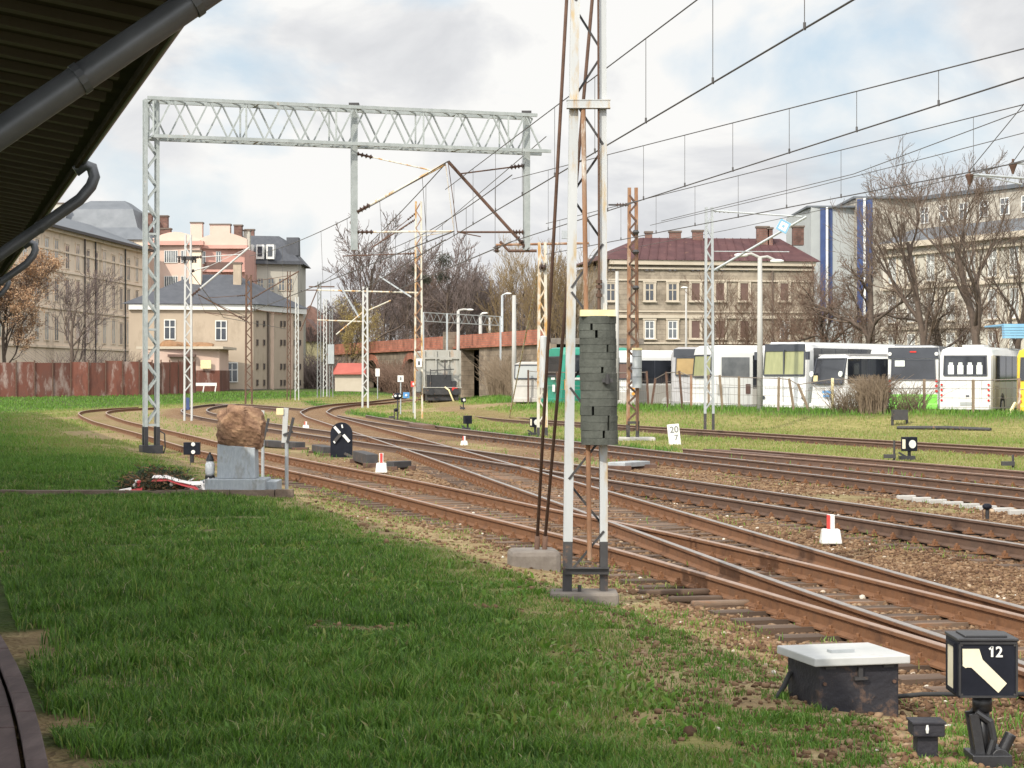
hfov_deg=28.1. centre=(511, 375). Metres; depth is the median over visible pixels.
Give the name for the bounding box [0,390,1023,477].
bank grass
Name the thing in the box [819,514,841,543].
fouling marker
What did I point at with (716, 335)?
window
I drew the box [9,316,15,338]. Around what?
window
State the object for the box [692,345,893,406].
parked bus
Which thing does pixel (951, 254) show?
window
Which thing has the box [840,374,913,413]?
dry bush
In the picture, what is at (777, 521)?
track weeds
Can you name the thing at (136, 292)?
window
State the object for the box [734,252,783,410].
lamp post
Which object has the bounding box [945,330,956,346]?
window
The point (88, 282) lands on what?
window
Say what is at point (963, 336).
bare shrub
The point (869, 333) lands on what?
bare tree
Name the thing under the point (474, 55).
sky
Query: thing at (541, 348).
lattice mast
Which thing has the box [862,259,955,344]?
bare shrub
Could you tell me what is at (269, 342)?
tan house
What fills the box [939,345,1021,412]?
parked bus
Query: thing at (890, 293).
window
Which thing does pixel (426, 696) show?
lawn grass
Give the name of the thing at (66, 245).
window
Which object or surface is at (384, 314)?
bare tree
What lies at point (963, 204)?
window
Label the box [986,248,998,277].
window
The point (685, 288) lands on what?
lamp post
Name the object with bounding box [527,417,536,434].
switch lantern
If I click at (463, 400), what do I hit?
switch lantern
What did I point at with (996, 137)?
feeder wire
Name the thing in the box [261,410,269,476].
marker post
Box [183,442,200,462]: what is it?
dwarf signal
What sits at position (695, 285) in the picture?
window
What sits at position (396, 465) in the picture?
point machine
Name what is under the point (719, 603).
timber offcut
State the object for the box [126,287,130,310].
window
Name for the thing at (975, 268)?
window
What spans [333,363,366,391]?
red roofed shed
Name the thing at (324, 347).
lattice mast
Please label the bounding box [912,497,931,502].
edging stone
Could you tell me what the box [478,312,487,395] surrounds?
lamp post
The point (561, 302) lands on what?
bare tree
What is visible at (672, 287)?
window
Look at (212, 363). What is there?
annex
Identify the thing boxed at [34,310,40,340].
window
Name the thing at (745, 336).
bare shrub
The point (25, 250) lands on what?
window
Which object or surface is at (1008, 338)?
window
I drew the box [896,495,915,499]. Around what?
edging stone
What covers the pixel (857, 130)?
catenary wire
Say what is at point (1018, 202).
pale tenement
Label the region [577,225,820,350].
brown house
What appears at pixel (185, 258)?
lattice mast
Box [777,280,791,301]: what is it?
window
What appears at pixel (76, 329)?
window
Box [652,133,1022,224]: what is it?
feeder wire
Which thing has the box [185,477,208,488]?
ribbon bow
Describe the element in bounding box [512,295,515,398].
concrete pole
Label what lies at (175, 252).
window
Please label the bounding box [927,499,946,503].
edging stone
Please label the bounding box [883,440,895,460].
stake
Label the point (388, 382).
dry brush
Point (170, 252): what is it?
window
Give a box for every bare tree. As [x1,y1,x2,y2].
[43,267,127,361]
[321,289,361,344]
[323,210,445,341]
[354,251,428,340]
[370,241,462,338]
[392,232,491,338]
[392,259,456,337]
[417,258,495,336]
[453,262,522,333]
[475,241,535,332]
[498,229,597,337]
[511,238,579,337]
[521,255,613,337]
[771,273,869,343]
[779,235,958,345]
[823,151,968,344]
[863,132,1023,344]
[903,285,995,346]
[951,211,1023,348]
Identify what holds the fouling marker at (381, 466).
on the ground at (20, 641)
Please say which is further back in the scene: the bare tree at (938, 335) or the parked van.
the bare tree at (938, 335)
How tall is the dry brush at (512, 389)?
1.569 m
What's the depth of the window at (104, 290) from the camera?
235.94 m
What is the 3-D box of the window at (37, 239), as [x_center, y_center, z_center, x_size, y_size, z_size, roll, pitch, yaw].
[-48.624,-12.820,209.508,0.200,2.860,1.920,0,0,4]
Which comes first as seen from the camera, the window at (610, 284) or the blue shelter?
the blue shelter
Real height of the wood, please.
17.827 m
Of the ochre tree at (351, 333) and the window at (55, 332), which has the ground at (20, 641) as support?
the ochre tree at (351, 333)
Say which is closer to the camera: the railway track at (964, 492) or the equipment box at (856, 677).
the equipment box at (856, 677)
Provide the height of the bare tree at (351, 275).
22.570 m
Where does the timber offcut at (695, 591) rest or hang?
on the ground at (20, 641)
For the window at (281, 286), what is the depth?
269.78 m
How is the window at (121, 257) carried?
in the long tenement at (83, 247)
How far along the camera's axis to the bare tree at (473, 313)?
281.45 m
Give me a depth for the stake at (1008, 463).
49.02 m
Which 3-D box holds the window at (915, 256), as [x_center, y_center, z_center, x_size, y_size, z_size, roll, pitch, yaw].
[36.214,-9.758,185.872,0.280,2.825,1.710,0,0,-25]
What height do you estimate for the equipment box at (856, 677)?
0.513 m
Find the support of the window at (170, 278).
in the pink tenement at (220, 239)
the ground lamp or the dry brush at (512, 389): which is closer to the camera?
the ground lamp
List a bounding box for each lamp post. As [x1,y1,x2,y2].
[457,308,473,397]
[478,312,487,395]
[501,293,511,331]
[681,287,687,346]
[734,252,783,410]
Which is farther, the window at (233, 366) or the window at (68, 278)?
the window at (68, 278)
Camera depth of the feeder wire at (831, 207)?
63.28 m
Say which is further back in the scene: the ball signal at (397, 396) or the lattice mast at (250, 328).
the lattice mast at (250, 328)
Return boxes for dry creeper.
[811,380,892,412]
[861,380,971,412]
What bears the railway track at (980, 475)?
on the ground at (20, 641)
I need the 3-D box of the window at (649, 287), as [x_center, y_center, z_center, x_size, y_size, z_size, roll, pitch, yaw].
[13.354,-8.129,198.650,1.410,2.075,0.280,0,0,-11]
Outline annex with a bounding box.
[136,340,236,390]
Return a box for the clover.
[0,518,779,767]
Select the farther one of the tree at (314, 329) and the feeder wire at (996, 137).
the tree at (314, 329)
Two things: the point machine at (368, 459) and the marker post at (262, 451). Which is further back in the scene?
the point machine at (368, 459)
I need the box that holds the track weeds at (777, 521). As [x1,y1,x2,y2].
[267,436,1022,668]
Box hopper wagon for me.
[416,350,461,402]
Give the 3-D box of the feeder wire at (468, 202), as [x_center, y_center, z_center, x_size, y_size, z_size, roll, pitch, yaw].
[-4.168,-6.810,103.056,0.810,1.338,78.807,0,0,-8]
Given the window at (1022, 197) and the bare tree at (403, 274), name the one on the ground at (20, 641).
the bare tree at (403, 274)
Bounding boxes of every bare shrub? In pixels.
[681,264,781,345]
[726,283,796,345]
[735,272,816,345]
[746,258,841,342]
[781,260,891,343]
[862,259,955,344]
[904,279,997,346]
[942,283,1022,348]
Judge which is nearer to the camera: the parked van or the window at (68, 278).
the parked van
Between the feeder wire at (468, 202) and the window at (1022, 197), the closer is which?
the feeder wire at (468, 202)
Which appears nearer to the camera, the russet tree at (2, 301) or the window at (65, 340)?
the russet tree at (2, 301)
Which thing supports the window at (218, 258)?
in the pink tenement at (220, 239)
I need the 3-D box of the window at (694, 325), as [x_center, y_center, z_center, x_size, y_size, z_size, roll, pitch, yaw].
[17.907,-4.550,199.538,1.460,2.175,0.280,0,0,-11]
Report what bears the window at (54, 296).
in the long tenement at (83, 247)
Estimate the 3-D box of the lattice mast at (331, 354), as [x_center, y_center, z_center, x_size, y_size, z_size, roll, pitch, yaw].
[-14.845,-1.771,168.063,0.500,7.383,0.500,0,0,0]
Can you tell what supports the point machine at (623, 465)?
on the ground at (20, 641)
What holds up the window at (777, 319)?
in the brown house at (664, 267)
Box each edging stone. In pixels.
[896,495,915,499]
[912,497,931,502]
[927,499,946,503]
[943,501,963,504]
[959,503,979,508]
[976,505,996,509]
[993,507,1013,511]
[1008,509,1023,514]
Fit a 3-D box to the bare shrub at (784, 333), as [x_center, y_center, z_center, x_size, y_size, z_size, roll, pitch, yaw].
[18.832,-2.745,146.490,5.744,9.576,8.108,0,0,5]
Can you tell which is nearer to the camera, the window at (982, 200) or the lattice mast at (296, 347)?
the lattice mast at (296, 347)
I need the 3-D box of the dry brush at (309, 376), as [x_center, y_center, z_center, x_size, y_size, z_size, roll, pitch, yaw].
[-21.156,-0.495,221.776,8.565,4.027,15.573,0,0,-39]
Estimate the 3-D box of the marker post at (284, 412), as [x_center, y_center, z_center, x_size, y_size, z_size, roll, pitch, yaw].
[-4.190,1.399,37.945,0.339,1.599,0.140,0,0,0]
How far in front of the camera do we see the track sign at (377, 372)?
168.37 m
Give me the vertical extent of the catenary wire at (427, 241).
3.015 m
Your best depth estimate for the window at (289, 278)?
270.11 m
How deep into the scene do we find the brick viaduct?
197.75 m
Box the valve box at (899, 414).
[891,410,907,425]
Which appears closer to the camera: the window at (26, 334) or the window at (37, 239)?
the window at (26, 334)
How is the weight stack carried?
hanging from the tension mast at (603, 592)
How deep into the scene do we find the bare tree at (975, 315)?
121.64 m
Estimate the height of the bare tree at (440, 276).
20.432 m
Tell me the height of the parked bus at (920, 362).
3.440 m
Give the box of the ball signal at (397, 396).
[393,393,401,419]
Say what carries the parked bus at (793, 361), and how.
on the ground at (20, 641)
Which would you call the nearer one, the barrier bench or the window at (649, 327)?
the barrier bench
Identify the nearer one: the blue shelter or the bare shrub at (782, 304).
the blue shelter
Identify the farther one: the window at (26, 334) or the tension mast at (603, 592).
the window at (26, 334)
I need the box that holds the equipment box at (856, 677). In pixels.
[774,642,909,716]
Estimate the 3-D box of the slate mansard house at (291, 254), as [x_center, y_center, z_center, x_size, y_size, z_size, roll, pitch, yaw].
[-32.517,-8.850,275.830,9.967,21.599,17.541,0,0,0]
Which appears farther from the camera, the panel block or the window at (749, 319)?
the panel block
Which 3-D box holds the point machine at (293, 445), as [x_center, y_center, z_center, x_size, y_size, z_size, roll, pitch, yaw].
[-7.118,2.150,63.177,0.657,0.260,3.283,0,0,-32]
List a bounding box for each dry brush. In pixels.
[303,353,379,388]
[357,358,419,397]
[465,351,536,396]
[505,381,533,402]
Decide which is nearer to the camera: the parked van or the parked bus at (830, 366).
the parked bus at (830, 366)
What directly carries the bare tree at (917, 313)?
on the ground at (20, 641)
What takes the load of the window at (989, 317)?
in the pale tenement at (1018, 202)
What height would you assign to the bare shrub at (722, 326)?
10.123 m
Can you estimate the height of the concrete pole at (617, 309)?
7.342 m
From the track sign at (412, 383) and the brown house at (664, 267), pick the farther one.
the brown house at (664, 267)
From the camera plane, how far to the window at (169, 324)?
203.59 m
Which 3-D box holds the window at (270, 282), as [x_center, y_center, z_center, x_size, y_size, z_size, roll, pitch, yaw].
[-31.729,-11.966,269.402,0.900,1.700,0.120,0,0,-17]
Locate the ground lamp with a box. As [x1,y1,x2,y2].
[982,503,991,518]
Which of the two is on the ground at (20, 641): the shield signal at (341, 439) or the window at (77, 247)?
the shield signal at (341, 439)
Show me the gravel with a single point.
(955, 566)
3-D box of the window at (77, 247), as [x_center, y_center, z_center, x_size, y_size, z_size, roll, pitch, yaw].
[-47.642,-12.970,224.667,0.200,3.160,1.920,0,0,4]
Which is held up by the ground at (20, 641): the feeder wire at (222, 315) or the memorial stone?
the memorial stone
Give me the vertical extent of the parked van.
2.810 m
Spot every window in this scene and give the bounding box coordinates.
[0,308,2,337]
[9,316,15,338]
[22,248,27,260]
[22,311,27,339]
[34,236,40,262]
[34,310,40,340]
[44,235,49,259]
[44,275,49,300]
[44,310,49,340]
[53,237,59,266]
[53,275,59,301]
[53,314,58,341]
[64,243,70,269]
[64,277,70,302]
[64,315,69,341]
[75,242,80,271]
[75,278,80,304]
[75,314,80,342]
[86,247,90,273]
[86,280,90,305]
[86,315,90,342]
[93,249,98,274]
[94,282,98,306]
[94,316,98,343]
[102,249,106,276]
[102,283,106,307]
[102,317,106,343]
[111,253,115,278]
[111,285,115,309]
[111,318,115,344]
[119,253,123,279]
[119,286,123,309]
[119,321,123,344]
[126,257,130,280]
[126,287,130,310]
[126,319,128,345]
[134,256,138,282]
[134,289,138,297]
[164,250,167,262]
[164,276,167,286]
[164,319,175,339]
[168,250,172,262]
[168,276,172,284]
[173,250,177,262]
[173,276,177,282]
[202,251,205,263]
[215,320,226,339]
[216,251,220,261]
[229,362,237,381]
[257,278,263,286]
[267,278,273,290]
[278,278,284,290]
[286,278,292,290]
[607,281,614,301]
[642,281,656,301]
[642,318,656,339]
[665,281,679,301]
[665,319,679,339]
[688,280,702,301]
[688,318,702,339]
[714,280,727,301]
[714,318,726,339]
[737,319,750,339]
[738,280,751,301]
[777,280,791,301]
[777,319,790,339]
[885,257,898,284]
[886,293,897,323]
[905,332,916,344]
[906,255,916,283]
[906,293,914,322]
[920,207,928,223]
[923,253,936,282]
[924,291,936,319]
[939,205,947,221]
[943,252,956,280]
[944,289,956,321]
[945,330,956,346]
[959,202,967,219]
[965,250,977,279]
[979,200,988,217]
[985,287,998,319]
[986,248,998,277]
[986,329,998,347]
[1000,197,1009,214]
[1006,286,1020,318]
[1008,246,1020,276]
[1008,338,1020,348]
[1021,195,1023,212]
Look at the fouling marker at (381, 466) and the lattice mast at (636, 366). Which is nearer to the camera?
the fouling marker at (381, 466)
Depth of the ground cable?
14.09 m
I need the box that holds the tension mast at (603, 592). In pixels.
[549,0,618,606]
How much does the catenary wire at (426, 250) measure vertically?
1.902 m
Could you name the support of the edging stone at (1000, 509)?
on the ground at (20, 641)
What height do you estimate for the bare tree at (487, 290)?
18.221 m
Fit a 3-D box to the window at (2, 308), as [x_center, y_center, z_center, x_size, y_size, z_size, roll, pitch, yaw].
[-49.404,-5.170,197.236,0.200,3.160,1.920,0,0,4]
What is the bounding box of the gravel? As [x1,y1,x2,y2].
[306,449,1023,767]
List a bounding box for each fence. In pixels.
[0,359,195,396]
[527,370,1019,411]
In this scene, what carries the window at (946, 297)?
in the pale tenement at (1018, 202)
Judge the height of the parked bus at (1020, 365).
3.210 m
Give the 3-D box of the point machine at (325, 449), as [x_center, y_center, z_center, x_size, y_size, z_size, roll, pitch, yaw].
[-5.380,2.140,58.394,0.584,0.280,2.547,0,0,-15]
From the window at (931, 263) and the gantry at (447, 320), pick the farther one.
the window at (931, 263)
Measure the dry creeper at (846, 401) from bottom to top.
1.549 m
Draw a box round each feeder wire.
[191,273,288,329]
[365,136,546,286]
[590,160,1023,255]
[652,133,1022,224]
[662,110,1023,220]
[970,105,1022,169]
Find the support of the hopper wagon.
on the ground at (20, 641)
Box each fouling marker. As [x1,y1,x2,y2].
[375,453,386,472]
[461,436,467,444]
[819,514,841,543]
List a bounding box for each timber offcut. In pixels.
[638,588,709,595]
[668,595,722,602]
[691,599,749,606]
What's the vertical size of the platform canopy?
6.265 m
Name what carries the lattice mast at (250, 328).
on the ground at (20, 641)
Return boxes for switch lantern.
[460,398,465,409]
[461,415,471,429]
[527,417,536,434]
[898,437,916,460]
[945,630,1018,767]
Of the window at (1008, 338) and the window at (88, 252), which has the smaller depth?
the window at (1008, 338)
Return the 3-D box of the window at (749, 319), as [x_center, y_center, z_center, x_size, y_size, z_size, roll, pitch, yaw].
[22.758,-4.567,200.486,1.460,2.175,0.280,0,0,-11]
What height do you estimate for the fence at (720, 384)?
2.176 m
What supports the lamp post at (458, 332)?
on the ground at (20, 641)
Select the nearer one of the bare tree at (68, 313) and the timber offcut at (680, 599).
the timber offcut at (680, 599)
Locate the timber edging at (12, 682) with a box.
[0,635,48,767]
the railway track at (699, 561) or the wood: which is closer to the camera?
the railway track at (699, 561)
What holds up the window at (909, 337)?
in the pale tenement at (1018, 202)
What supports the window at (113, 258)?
in the long tenement at (83, 247)
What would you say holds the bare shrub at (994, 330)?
on the ground at (20, 641)
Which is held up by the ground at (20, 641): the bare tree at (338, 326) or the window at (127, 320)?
the bare tree at (338, 326)
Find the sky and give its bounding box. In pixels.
[51,0,1023,342]
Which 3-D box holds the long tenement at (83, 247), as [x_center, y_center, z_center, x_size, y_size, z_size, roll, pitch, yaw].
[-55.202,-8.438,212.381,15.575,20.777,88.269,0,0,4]
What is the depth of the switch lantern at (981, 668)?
11.37 m
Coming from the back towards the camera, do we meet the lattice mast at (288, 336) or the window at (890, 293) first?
the window at (890, 293)
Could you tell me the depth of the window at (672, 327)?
199.12 m
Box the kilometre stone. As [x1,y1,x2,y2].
[667,424,680,444]
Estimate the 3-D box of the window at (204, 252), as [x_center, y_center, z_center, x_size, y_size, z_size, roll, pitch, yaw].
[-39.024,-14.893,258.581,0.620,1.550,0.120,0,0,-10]
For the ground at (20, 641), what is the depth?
39.74 m
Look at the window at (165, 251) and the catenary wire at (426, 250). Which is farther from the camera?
the window at (165, 251)
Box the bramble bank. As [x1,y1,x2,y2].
[13,348,150,362]
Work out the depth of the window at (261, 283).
269.03 m
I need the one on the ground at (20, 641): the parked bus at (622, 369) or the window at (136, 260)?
the parked bus at (622, 369)
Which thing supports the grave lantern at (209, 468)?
on the memorial stone
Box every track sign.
[375,369,379,398]
[398,375,403,413]
[411,381,413,412]
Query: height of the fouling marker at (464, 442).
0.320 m
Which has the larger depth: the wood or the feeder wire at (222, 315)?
the wood
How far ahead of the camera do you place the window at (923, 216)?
190.05 m
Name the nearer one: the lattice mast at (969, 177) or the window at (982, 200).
the lattice mast at (969, 177)
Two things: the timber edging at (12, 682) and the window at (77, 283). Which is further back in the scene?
the window at (77, 283)
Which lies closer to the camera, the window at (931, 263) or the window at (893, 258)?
the window at (931, 263)
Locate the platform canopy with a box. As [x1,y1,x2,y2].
[0,0,221,297]
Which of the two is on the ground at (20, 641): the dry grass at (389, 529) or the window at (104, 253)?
the dry grass at (389, 529)
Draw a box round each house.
[122,250,307,389]
[244,229,310,381]
[306,305,338,340]
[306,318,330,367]
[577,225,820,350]
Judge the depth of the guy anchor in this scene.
23.31 m
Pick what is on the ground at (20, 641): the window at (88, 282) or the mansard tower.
the mansard tower
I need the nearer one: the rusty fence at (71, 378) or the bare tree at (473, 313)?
the rusty fence at (71, 378)
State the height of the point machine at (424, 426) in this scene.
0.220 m
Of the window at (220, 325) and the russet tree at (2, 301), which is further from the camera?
the window at (220, 325)
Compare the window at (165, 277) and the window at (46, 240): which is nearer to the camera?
the window at (46, 240)
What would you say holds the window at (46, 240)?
in the long tenement at (83, 247)
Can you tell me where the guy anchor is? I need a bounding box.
[507,0,593,571]
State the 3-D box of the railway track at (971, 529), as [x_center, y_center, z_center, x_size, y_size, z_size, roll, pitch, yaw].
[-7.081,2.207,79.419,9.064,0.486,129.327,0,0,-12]
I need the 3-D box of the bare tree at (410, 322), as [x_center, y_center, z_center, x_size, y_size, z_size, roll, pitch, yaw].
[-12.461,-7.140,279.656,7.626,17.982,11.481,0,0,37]
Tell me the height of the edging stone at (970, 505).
0.100 m
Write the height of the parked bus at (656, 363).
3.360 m
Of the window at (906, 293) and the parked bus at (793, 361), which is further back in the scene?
the window at (906, 293)
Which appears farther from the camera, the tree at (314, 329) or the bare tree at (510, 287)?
the tree at (314, 329)
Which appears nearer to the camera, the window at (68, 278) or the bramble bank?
the bramble bank
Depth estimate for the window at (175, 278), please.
257.30 m
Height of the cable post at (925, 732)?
0.225 m
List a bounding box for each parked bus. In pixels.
[541,347,626,402]
[619,350,732,408]
[619,357,635,404]
[671,347,717,407]
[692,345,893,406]
[754,342,894,408]
[809,354,887,408]
[887,345,947,408]
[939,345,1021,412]
[1017,349,1023,412]
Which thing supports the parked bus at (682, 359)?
on the ground at (20, 641)
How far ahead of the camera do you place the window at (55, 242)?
216.46 m
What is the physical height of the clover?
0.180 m
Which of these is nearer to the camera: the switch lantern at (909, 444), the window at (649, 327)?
the switch lantern at (909, 444)
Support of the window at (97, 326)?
in the long tenement at (83, 247)
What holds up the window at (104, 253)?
in the long tenement at (83, 247)
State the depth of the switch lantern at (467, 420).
82.97 m
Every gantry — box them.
[139,96,550,453]
[423,312,501,387]
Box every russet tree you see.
[0,247,70,361]
[0,263,36,320]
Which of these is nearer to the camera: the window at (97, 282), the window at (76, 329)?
the window at (76, 329)
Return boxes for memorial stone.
[200,404,281,489]
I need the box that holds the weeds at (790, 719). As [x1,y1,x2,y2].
[415,572,1023,767]
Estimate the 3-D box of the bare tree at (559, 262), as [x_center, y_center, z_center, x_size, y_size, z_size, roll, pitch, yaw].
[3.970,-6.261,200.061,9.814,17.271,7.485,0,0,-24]
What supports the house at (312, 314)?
on the ground at (20, 641)
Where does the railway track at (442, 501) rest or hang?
on the ground at (20, 641)
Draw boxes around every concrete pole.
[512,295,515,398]
[615,271,618,404]
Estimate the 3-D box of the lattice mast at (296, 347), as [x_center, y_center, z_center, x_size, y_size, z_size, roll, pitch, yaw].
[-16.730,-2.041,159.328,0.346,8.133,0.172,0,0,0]
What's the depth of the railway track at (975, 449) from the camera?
68.39 m
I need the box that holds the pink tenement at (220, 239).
[148,212,256,290]
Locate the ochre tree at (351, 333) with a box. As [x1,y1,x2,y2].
[330,295,383,362]
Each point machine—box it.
[264,440,308,449]
[308,444,329,455]
[350,451,377,467]
[386,461,415,469]
[406,423,437,429]
[608,460,656,469]
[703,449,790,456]
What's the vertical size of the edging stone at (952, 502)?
0.100 m
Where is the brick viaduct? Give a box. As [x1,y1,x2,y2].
[327,329,643,397]
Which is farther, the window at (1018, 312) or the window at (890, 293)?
the window at (890, 293)
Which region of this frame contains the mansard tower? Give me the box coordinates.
[54,201,169,290]
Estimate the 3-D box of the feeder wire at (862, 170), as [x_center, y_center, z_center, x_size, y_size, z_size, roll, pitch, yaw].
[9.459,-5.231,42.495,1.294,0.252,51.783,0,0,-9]
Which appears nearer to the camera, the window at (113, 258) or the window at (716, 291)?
the window at (716, 291)
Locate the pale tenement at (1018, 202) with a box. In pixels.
[875,183,1023,348]
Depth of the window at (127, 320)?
246.48 m
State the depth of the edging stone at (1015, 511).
33.80 m
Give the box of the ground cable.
[898,692,1023,698]
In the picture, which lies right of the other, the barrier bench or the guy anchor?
the guy anchor
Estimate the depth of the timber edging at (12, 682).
12.05 m
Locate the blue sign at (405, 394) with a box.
[403,392,408,397]
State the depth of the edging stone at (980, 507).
34.85 m
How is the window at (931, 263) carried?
in the pale tenement at (1018, 202)
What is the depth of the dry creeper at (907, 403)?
90.32 m
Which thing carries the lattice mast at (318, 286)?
on the ground at (20, 641)
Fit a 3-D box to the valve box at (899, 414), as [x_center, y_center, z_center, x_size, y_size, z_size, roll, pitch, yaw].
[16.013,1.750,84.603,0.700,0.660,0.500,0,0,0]
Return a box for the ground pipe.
[897,426,991,430]
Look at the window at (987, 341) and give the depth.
175.77 m
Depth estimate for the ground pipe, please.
80.94 m
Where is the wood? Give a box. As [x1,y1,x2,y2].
[306,256,582,357]
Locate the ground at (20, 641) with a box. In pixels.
[0,387,1023,767]
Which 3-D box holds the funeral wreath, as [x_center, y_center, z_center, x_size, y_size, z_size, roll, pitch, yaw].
[-6.303,1.813,36.437,1.864,0.622,1.119,0,0,0]
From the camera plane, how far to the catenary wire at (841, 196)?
39.16 m
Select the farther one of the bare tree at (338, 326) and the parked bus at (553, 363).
the bare tree at (338, 326)
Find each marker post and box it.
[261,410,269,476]
[276,408,294,488]
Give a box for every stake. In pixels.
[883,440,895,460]
[1001,455,1014,467]
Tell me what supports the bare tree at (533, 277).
on the ground at (20, 641)
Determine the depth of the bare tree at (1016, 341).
125.70 m
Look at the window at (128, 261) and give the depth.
246.78 m
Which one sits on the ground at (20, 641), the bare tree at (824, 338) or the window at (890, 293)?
the bare tree at (824, 338)
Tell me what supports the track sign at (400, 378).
on the ground at (20, 641)
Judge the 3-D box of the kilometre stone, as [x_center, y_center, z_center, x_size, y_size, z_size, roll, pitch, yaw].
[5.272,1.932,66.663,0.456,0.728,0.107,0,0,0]
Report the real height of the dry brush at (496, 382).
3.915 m
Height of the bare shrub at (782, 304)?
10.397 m
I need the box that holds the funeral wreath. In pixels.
[106,460,204,492]
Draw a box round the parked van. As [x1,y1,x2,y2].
[513,362,543,403]
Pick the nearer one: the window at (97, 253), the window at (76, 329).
the window at (76, 329)
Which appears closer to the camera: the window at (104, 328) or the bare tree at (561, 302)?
the bare tree at (561, 302)
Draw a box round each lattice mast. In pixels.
[177,235,248,420]
[198,271,298,404]
[287,271,290,399]
[295,297,298,399]
[300,282,334,397]
[317,276,417,407]
[323,299,326,396]
[328,309,333,397]
[343,201,422,418]
[492,241,588,436]
[608,188,655,440]
[704,207,806,429]
[965,159,1023,184]
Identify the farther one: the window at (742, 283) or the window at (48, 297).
the window at (48, 297)
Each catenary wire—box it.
[249,161,454,312]
[317,163,445,317]
[372,175,511,300]
[445,0,853,240]
[512,48,1023,241]
[546,104,1023,254]
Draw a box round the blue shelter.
[984,324,1023,337]
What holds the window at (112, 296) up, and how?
in the long tenement at (83, 247)
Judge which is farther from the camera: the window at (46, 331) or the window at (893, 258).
the window at (46, 331)
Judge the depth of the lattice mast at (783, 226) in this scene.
80.52 m
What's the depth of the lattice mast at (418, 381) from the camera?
105.54 m
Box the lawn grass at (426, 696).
[0,444,953,767]
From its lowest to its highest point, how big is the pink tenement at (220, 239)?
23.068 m
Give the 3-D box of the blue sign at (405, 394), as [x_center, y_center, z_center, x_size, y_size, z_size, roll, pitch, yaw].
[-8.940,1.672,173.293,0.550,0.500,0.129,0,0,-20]
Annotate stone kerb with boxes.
[0,489,293,497]
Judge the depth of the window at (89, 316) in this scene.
229.07 m
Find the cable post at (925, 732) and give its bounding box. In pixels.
[906,717,946,757]
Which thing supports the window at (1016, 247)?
in the pale tenement at (1018, 202)
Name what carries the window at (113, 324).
in the long tenement at (83, 247)
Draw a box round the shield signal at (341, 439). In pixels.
[330,422,352,457]
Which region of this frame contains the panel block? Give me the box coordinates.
[786,196,914,343]
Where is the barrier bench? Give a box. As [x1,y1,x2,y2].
[196,383,216,391]
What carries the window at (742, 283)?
in the brown house at (664, 267)
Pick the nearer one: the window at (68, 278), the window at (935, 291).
the window at (935, 291)
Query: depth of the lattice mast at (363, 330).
138.68 m
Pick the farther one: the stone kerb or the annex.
the annex
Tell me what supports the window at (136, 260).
in the long tenement at (83, 247)
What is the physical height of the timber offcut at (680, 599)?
0.060 m
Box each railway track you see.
[78,407,1023,697]
[180,404,1023,569]
[300,398,1023,667]
[337,415,1023,508]
[475,416,1023,456]
[682,448,1023,486]
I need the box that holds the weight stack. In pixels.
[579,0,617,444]
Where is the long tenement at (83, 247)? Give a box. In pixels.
[0,218,153,362]
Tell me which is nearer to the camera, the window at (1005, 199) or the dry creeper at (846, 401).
the dry creeper at (846, 401)
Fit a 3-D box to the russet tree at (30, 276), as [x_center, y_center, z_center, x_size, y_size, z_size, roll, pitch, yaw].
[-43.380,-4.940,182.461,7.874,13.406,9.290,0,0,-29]
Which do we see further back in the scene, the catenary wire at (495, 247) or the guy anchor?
the catenary wire at (495, 247)
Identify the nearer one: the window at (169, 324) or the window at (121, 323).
the window at (169, 324)
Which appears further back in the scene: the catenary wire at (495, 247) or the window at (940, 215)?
the window at (940, 215)
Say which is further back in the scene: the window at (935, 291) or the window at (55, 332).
the window at (55, 332)
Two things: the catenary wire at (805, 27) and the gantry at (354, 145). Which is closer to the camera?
the catenary wire at (805, 27)
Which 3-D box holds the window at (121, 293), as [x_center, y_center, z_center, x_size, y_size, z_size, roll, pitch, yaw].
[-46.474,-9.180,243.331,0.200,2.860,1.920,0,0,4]
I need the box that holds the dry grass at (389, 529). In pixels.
[65,445,851,660]
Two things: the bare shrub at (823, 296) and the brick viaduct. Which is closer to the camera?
the bare shrub at (823, 296)
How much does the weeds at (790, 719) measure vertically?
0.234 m
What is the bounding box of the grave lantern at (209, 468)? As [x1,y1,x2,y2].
[205,452,214,478]
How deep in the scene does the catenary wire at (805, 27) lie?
26.35 m
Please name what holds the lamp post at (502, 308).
on the ground at (20, 641)
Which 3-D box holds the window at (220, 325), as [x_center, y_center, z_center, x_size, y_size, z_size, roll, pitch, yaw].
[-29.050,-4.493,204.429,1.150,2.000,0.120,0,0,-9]

